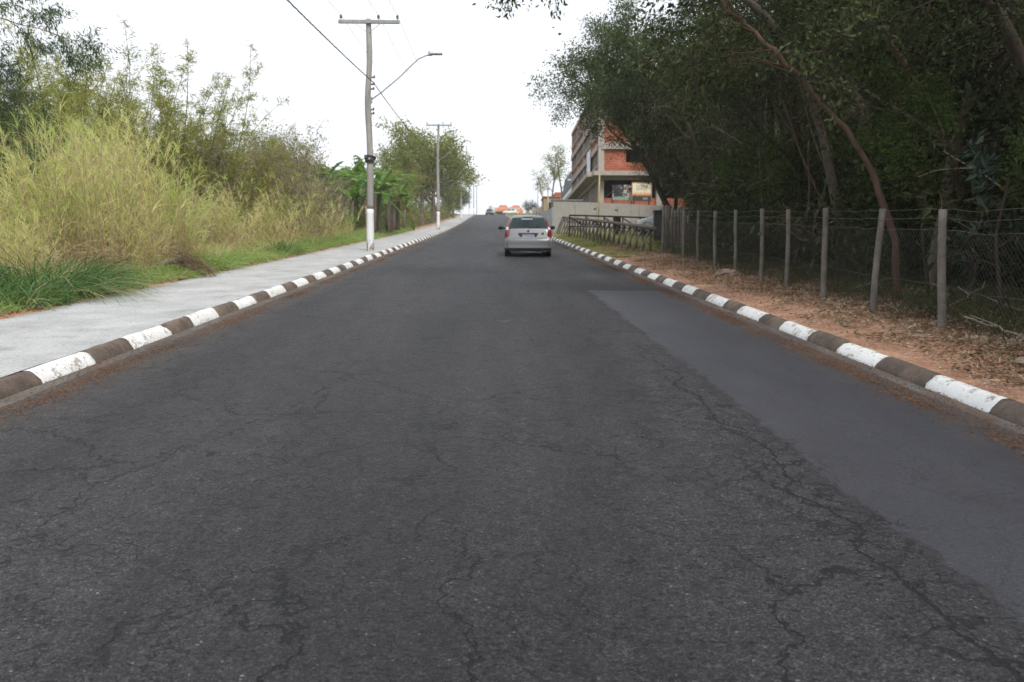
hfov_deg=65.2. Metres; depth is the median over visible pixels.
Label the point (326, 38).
power cable
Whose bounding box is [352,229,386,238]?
grass clump
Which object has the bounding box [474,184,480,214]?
utility pole
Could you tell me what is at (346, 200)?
roadside tree
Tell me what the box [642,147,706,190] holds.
woodland tree
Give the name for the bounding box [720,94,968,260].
understory bush
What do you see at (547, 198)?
lamp post
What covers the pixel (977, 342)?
fallen leaves
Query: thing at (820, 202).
liana
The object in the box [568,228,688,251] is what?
rank grass
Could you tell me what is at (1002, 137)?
understory bush
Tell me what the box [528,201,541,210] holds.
bank bush
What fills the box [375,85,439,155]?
power cable
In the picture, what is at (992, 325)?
fallen branch
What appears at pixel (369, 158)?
utility pole
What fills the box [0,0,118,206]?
feathery tree
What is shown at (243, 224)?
tall grass clump
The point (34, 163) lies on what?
tall grass clump
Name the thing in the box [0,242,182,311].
grass clump
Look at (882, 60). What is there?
woodland tree
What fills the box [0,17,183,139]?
bamboo thicket
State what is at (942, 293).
wire fence
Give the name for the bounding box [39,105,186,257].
tall grass clump
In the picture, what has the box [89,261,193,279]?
grass clump
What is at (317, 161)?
bare shrub tree
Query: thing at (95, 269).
grass clump
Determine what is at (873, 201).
understory bush
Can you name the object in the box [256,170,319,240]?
tall grass clump
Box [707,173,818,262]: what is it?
understory bush
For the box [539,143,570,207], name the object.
thin tree
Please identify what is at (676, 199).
woodland tree
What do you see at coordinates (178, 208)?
tall grass clump
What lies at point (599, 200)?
yellow pipe
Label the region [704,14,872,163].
woodland tree
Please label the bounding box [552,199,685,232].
concrete wall
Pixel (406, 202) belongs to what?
banana plant
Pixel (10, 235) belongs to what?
tall grass clump
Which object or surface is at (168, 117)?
bamboo thicket
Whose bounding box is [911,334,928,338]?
stone
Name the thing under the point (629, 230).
log railing
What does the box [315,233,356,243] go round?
grass clump
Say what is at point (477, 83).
sky
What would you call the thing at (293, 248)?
grass clump
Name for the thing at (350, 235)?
grass clump
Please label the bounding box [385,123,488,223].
roadside tree
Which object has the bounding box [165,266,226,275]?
grass clump
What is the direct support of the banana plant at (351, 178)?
on the ground at (879, 345)
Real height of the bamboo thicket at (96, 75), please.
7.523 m
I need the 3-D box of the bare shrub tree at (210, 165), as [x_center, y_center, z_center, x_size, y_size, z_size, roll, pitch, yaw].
[-11.750,-5.591,29.713,4.164,4.951,5.140,1,4,10]
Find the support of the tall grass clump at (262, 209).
on the ground at (879, 345)
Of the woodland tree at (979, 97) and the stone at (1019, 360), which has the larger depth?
the woodland tree at (979, 97)
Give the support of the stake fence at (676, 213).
on the ground at (879, 345)
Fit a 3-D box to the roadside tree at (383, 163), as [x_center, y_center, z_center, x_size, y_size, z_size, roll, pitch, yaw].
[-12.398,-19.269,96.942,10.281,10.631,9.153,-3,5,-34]
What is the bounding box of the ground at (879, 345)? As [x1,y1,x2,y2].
[0,212,1023,402]
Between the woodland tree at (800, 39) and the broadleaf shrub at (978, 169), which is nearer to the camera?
the broadleaf shrub at (978, 169)
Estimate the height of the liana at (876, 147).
3.331 m
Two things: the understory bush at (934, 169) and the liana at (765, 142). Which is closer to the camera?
the understory bush at (934, 169)
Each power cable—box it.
[287,0,373,82]
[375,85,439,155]
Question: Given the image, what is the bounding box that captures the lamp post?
[547,188,548,209]
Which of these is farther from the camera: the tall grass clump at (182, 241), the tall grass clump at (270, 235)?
the tall grass clump at (270, 235)
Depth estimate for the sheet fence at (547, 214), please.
64.77 m
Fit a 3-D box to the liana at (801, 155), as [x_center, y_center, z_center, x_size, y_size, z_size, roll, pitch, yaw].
[6.775,-3.482,17.948,1.631,3.961,0.188,3,5,40]
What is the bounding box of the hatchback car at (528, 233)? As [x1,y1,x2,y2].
[498,215,554,255]
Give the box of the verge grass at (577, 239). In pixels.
[557,232,666,257]
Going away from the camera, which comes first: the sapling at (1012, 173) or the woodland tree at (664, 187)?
the sapling at (1012, 173)
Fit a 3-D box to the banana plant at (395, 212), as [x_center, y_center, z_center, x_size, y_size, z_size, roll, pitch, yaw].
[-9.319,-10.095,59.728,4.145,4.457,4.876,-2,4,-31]
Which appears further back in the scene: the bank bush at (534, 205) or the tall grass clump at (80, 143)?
the bank bush at (534, 205)
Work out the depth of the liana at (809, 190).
18.21 m
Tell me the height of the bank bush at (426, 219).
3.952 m
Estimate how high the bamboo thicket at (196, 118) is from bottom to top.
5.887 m
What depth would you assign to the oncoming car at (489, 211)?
196.70 m
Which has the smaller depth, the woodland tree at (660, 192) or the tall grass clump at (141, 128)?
the tall grass clump at (141, 128)
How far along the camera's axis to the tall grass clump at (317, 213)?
39.99 m
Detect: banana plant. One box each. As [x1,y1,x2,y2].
[304,161,394,232]
[305,158,387,229]
[327,167,417,232]
[335,155,413,229]
[339,162,415,233]
[366,176,423,230]
[383,186,428,229]
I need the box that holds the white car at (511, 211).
[503,209,517,213]
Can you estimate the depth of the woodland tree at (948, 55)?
20.60 m
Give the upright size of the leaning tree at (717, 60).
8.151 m
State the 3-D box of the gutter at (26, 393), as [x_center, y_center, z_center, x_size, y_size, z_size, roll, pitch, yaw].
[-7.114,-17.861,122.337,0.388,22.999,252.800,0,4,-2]
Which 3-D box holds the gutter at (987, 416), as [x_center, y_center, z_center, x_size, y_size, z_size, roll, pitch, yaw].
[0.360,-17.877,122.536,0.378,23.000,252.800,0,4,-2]
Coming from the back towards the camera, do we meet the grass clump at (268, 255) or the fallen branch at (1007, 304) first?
the grass clump at (268, 255)
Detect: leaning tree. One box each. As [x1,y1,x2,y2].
[472,0,850,265]
[612,0,902,301]
[760,0,1023,285]
[780,0,1023,131]
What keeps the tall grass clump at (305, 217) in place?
on the ground at (879, 345)
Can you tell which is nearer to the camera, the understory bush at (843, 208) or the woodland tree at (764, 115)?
the understory bush at (843, 208)
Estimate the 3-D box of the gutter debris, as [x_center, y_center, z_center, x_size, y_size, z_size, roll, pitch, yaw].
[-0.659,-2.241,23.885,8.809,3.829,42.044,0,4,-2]
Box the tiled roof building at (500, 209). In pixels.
[494,205,522,214]
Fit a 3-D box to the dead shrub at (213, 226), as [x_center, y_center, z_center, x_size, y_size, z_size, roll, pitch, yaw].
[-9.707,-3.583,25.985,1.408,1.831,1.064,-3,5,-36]
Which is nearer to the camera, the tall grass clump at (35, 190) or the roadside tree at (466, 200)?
the tall grass clump at (35, 190)
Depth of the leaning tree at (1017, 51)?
12.15 m
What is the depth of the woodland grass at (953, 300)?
12.72 m
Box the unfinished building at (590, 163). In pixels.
[565,83,701,206]
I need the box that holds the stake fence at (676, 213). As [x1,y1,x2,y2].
[660,205,697,251]
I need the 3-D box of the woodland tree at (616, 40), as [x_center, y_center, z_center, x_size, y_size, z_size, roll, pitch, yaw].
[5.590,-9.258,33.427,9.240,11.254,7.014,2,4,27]
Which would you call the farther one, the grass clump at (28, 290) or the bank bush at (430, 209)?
the bank bush at (430, 209)
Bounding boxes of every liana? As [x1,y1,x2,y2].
[764,100,772,257]
[781,102,848,265]
[793,141,809,264]
[800,88,850,264]
[812,146,831,271]
[863,108,908,272]
[885,20,896,258]
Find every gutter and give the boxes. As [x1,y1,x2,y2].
[0,215,473,406]
[506,215,1023,434]
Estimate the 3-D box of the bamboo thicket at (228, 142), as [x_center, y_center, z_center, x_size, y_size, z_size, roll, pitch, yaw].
[-12.184,-7.150,30.520,6.872,7.494,9.955,1,4,14]
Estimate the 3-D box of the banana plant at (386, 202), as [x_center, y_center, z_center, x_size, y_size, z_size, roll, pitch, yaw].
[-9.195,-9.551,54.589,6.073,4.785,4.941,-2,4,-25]
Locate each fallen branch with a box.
[949,280,985,305]
[964,315,1022,338]
[988,298,1023,311]
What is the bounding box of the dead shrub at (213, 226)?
[197,207,238,248]
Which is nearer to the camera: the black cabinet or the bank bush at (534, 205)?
the black cabinet
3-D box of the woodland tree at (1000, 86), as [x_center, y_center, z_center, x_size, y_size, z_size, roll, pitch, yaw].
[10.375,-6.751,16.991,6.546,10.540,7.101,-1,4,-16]
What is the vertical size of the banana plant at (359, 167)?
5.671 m
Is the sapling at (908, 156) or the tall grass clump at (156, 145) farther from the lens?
the tall grass clump at (156, 145)
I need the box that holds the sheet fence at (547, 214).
[540,208,552,232]
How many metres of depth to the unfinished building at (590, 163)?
66.64 m
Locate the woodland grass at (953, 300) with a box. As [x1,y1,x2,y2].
[638,238,1023,345]
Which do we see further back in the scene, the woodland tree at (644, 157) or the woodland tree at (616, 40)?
the woodland tree at (644, 157)
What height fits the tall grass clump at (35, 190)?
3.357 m
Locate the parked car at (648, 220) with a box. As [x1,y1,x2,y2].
[632,209,701,234]
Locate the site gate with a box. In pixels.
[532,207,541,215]
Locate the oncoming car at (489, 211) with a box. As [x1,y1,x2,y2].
[485,209,492,214]
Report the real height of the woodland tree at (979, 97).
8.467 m
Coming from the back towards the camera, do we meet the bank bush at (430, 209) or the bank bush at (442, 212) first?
the bank bush at (442, 212)
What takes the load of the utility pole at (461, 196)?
on the sidewalk
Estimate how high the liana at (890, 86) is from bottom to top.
5.062 m
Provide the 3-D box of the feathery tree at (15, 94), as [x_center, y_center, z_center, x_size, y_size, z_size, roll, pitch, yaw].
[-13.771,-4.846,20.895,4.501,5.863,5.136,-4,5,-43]
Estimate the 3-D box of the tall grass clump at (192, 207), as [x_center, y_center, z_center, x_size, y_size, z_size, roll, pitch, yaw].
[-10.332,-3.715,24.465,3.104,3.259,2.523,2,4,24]
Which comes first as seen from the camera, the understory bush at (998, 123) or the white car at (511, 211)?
the understory bush at (998, 123)
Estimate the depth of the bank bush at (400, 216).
66.01 m
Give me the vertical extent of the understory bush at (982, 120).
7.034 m
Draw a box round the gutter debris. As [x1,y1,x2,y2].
[0,242,1023,468]
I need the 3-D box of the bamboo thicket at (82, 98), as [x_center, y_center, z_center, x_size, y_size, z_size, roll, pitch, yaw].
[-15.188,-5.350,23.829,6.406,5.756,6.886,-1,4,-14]
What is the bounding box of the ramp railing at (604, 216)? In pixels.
[569,215,647,236]
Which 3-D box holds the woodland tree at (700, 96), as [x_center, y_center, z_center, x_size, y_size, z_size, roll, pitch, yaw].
[11.140,-10.568,35.446,9.608,12.277,8.272,3,5,39]
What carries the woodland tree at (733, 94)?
on the ground at (879, 345)
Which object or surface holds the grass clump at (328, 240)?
on the ground at (879, 345)
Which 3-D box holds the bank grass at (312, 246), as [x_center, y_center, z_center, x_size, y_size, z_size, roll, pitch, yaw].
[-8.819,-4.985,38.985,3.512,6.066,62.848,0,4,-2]
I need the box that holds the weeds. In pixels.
[630,254,1023,361]
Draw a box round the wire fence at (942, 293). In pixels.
[661,208,1023,346]
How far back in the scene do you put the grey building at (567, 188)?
104.51 m
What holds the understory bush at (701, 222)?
on the ground at (879, 345)
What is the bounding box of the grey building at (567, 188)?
[562,170,571,198]
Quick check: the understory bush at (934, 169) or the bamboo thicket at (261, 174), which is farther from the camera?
the bamboo thicket at (261, 174)
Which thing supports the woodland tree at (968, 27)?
on the ground at (879, 345)
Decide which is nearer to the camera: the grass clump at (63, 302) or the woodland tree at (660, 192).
the grass clump at (63, 302)
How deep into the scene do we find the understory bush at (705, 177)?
27.39 m
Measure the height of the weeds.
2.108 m
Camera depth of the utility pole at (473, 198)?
213.62 m
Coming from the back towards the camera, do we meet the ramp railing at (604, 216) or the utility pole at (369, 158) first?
the ramp railing at (604, 216)
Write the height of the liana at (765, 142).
4.720 m
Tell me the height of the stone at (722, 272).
0.320 m
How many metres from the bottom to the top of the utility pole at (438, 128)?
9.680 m
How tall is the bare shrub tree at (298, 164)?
6.052 m
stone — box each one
[714,269,739,276]
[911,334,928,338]
[1011,357,1023,367]
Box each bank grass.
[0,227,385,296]
[0,227,413,315]
[1,222,384,293]
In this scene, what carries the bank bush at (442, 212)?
on the ground at (879, 345)
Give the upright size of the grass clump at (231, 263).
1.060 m
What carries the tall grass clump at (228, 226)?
on the ground at (879, 345)
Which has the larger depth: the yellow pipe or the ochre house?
the ochre house
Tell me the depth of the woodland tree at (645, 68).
41.04 m
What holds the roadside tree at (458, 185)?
on the ground at (879, 345)
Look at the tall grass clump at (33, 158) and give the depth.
20.65 m
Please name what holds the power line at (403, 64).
attached to the utility pole at (369, 158)
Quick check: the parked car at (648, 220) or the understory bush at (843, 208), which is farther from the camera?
the parked car at (648, 220)
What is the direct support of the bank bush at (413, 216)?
on the ground at (879, 345)
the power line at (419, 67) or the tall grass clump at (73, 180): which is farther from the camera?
the power line at (419, 67)
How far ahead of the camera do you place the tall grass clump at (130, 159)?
18.37 m
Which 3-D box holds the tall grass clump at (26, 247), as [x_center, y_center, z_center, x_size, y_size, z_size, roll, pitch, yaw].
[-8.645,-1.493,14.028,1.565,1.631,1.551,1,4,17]
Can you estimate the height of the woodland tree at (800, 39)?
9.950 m
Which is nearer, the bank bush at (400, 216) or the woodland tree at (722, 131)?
the woodland tree at (722, 131)
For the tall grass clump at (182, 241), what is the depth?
19.93 m
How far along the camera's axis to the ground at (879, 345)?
10.52 m
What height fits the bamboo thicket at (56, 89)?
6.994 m
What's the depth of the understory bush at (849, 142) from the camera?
24.88 m
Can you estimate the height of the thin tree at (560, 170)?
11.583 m
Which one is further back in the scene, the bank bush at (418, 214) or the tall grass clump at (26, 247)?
the bank bush at (418, 214)
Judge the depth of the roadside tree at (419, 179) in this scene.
74.16 m
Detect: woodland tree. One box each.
[523,0,741,207]
[525,32,673,221]
[540,0,723,220]
[590,0,763,242]
[600,14,684,147]
[616,112,716,201]
[618,0,967,264]
[623,140,713,209]
[628,0,899,251]
[630,128,723,192]
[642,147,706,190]
[644,3,780,161]
[662,2,829,164]
[672,1,834,249]
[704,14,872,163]
[714,0,1008,267]
[738,0,1023,288]
[759,11,992,170]
[807,0,1020,146]
[859,0,1023,105]
[882,0,1023,139]
[918,0,1023,161]
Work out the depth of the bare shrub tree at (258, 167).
33.27 m
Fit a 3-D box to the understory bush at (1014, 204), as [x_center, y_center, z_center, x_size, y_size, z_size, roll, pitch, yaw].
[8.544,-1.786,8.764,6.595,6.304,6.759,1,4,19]
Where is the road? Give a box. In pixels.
[0,215,1023,681]
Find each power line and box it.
[343,18,421,118]
[380,19,432,111]
[400,22,447,118]
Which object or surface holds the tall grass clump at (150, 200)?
on the ground at (879, 345)
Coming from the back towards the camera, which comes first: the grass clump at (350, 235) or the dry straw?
the grass clump at (350, 235)
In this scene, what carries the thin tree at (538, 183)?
on the ground at (879, 345)
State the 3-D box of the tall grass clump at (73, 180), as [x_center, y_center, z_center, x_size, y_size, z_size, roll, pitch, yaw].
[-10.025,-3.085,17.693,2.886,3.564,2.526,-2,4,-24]
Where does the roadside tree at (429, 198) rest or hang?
on the ground at (879, 345)
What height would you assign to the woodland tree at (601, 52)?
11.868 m
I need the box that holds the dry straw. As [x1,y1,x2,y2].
[0,232,327,300]
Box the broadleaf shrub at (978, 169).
[920,128,1023,315]
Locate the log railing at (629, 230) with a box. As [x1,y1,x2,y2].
[556,216,656,251]
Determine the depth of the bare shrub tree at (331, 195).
38.87 m
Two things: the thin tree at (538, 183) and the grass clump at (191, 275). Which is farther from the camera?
the thin tree at (538, 183)
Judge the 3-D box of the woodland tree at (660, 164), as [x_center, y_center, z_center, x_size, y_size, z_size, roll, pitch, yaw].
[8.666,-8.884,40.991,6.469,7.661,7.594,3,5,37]
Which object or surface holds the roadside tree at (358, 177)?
on the ground at (879, 345)
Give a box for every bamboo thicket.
[0,9,205,197]
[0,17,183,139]
[0,27,243,229]
[0,46,108,142]
[0,71,125,185]
[21,42,256,180]
[94,38,298,237]
[155,114,297,192]
[197,135,298,238]
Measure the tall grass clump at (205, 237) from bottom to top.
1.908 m
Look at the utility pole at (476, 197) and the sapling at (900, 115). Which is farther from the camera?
the utility pole at (476, 197)
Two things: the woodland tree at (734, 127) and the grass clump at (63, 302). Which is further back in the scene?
the woodland tree at (734, 127)
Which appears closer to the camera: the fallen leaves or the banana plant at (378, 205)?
the fallen leaves
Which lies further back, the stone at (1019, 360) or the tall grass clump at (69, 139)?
the tall grass clump at (69, 139)
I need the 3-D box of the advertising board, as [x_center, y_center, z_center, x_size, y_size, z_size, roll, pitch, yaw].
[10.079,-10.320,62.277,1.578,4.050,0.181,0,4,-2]
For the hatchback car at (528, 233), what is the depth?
28.82 m
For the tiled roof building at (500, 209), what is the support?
on the ground at (879, 345)
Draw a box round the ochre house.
[541,192,561,211]
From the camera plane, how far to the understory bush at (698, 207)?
34.06 m
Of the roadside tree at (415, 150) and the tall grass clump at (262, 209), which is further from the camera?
the roadside tree at (415, 150)
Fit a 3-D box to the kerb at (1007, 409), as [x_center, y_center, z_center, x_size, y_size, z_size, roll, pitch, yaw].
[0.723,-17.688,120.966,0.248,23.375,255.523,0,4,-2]
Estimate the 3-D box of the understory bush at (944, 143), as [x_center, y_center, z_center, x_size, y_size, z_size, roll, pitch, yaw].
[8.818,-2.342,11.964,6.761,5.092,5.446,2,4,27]
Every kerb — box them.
[0,214,475,399]
[505,214,1023,426]
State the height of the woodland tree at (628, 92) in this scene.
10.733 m
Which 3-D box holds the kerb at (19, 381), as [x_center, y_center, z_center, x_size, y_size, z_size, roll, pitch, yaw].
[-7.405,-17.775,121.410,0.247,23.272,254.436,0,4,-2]
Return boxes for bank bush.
[365,200,419,228]
[390,200,414,227]
[402,201,424,227]
[407,204,430,224]
[412,198,446,220]
[415,199,440,223]
[425,198,448,219]
[436,199,458,217]
[520,198,535,212]
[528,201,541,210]
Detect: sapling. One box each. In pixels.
[828,0,993,275]
[833,37,976,292]
[985,116,1023,222]
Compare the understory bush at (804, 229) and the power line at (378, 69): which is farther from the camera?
the power line at (378, 69)
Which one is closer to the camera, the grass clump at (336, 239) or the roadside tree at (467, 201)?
the grass clump at (336, 239)
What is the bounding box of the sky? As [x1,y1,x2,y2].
[0,0,782,214]
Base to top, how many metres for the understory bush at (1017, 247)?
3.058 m
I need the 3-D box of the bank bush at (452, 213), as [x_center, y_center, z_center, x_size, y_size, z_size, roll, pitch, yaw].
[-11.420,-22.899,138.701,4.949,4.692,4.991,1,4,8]
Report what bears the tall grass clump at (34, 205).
on the ground at (879, 345)
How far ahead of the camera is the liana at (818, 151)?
17.40 m
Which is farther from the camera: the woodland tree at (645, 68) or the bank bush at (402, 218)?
the bank bush at (402, 218)
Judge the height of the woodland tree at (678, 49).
12.707 m
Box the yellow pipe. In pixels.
[598,174,599,232]
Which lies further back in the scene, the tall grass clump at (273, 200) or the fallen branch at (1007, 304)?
the tall grass clump at (273, 200)
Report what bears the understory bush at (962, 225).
on the ground at (879, 345)
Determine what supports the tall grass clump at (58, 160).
on the ground at (879, 345)
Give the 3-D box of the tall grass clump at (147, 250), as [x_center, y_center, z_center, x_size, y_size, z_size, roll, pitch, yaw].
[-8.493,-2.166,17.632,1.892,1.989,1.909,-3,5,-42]
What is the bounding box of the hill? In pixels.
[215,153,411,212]
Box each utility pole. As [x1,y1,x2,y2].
[338,14,442,250]
[426,122,469,229]
[460,154,478,219]
[473,177,477,213]
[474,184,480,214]
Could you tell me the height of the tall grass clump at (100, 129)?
4.578 m
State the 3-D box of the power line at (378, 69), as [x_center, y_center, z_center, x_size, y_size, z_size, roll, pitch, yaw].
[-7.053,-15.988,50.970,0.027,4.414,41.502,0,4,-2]
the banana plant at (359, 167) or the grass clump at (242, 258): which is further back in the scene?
the banana plant at (359, 167)
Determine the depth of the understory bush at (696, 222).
31.46 m
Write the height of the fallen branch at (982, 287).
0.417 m
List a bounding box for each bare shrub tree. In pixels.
[134,118,257,246]
[201,128,324,238]
[236,116,336,235]
[240,119,330,230]
[290,164,352,237]
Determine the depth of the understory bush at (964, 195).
12.57 m
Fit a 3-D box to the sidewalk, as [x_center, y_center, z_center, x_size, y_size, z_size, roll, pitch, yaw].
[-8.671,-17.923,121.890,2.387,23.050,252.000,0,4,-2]
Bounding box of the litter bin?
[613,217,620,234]
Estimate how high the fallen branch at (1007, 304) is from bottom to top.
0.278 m
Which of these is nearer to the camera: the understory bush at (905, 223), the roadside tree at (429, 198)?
the understory bush at (905, 223)
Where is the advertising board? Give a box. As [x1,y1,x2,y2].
[631,182,651,204]
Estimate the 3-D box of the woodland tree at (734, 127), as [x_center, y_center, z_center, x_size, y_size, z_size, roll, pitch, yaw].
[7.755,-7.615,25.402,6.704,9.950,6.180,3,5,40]
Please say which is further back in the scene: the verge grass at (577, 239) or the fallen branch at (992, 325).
the verge grass at (577, 239)
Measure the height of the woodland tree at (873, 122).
9.566 m
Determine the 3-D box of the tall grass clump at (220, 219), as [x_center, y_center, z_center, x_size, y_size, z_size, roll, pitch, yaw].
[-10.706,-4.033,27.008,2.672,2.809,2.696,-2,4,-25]
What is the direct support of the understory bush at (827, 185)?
on the ground at (879, 345)
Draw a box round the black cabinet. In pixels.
[652,210,661,240]
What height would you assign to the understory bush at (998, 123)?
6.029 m
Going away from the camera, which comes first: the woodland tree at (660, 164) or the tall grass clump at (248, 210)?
the tall grass clump at (248, 210)
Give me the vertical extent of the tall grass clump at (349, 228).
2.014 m
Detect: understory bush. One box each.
[661,123,764,246]
[664,141,763,241]
[676,184,731,243]
[680,179,740,245]
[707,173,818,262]
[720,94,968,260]
[737,133,900,265]
[743,176,917,271]
[749,42,1023,277]
[786,104,973,174]
[787,142,909,257]
[799,115,1011,277]
[828,167,1022,284]
[855,21,1023,284]
[858,113,1020,269]
[899,0,1023,284]
[901,148,1023,293]
[929,186,1023,288]
[945,110,1023,282]
[957,151,1023,293]
[961,166,1016,242]
[968,85,1023,155]
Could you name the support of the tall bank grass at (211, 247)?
on the ground at (879, 345)
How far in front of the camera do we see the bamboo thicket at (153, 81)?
30.15 m
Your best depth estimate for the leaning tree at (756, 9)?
17.56 m
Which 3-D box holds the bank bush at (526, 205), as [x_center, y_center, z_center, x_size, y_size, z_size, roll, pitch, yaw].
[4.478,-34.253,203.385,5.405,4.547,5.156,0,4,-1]
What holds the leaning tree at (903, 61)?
on the ground at (879, 345)
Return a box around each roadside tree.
[326,174,366,217]
[339,157,366,211]
[372,114,479,225]
[373,140,436,201]
[375,165,428,226]
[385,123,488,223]
[410,166,457,210]
[428,152,475,218]
[435,182,471,216]
[455,188,471,208]
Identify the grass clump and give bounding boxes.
[0,95,118,268]
[0,101,163,275]
[0,115,116,250]
[0,118,119,261]
[0,144,100,267]
[0,159,86,272]
[0,188,51,269]
[0,212,73,278]
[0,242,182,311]
[0,263,95,313]
[0,284,86,312]
[1,114,81,236]
[2,103,172,251]
[2,249,181,293]
[11,104,126,240]
[13,107,192,267]
[14,117,118,241]
[23,103,189,245]
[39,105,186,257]
[39,118,175,260]
[43,105,167,243]
[72,129,230,264]
[85,199,174,272]
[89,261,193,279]
[132,167,208,251]
[145,264,212,279]
[149,166,217,247]
[159,247,252,270]
[160,206,214,256]
[162,183,231,246]
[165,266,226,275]
[187,241,265,265]
[193,173,255,251]
[206,169,268,242]
[207,186,259,248]
[209,177,271,249]
[212,244,288,262]
[236,172,296,241]
[245,185,303,243]
[245,237,316,254]
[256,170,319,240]
[279,184,318,240]
[287,234,340,247]
[294,181,335,237]
[296,179,342,239]
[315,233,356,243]
[325,231,364,241]
[327,209,355,236]
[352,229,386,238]
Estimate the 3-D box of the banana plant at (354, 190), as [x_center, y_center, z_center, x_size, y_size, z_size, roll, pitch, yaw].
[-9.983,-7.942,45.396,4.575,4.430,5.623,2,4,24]
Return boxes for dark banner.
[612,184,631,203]
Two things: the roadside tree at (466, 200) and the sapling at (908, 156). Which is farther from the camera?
the roadside tree at (466, 200)
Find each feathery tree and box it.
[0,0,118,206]
[0,56,76,203]
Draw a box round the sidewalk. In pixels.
[0,214,472,377]
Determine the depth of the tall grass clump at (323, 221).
37.62 m
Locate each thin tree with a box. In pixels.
[531,165,547,201]
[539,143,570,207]
[541,142,570,197]
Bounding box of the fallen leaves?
[0,241,1023,386]
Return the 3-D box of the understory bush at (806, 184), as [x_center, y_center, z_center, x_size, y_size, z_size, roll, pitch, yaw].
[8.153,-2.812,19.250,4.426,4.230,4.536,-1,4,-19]

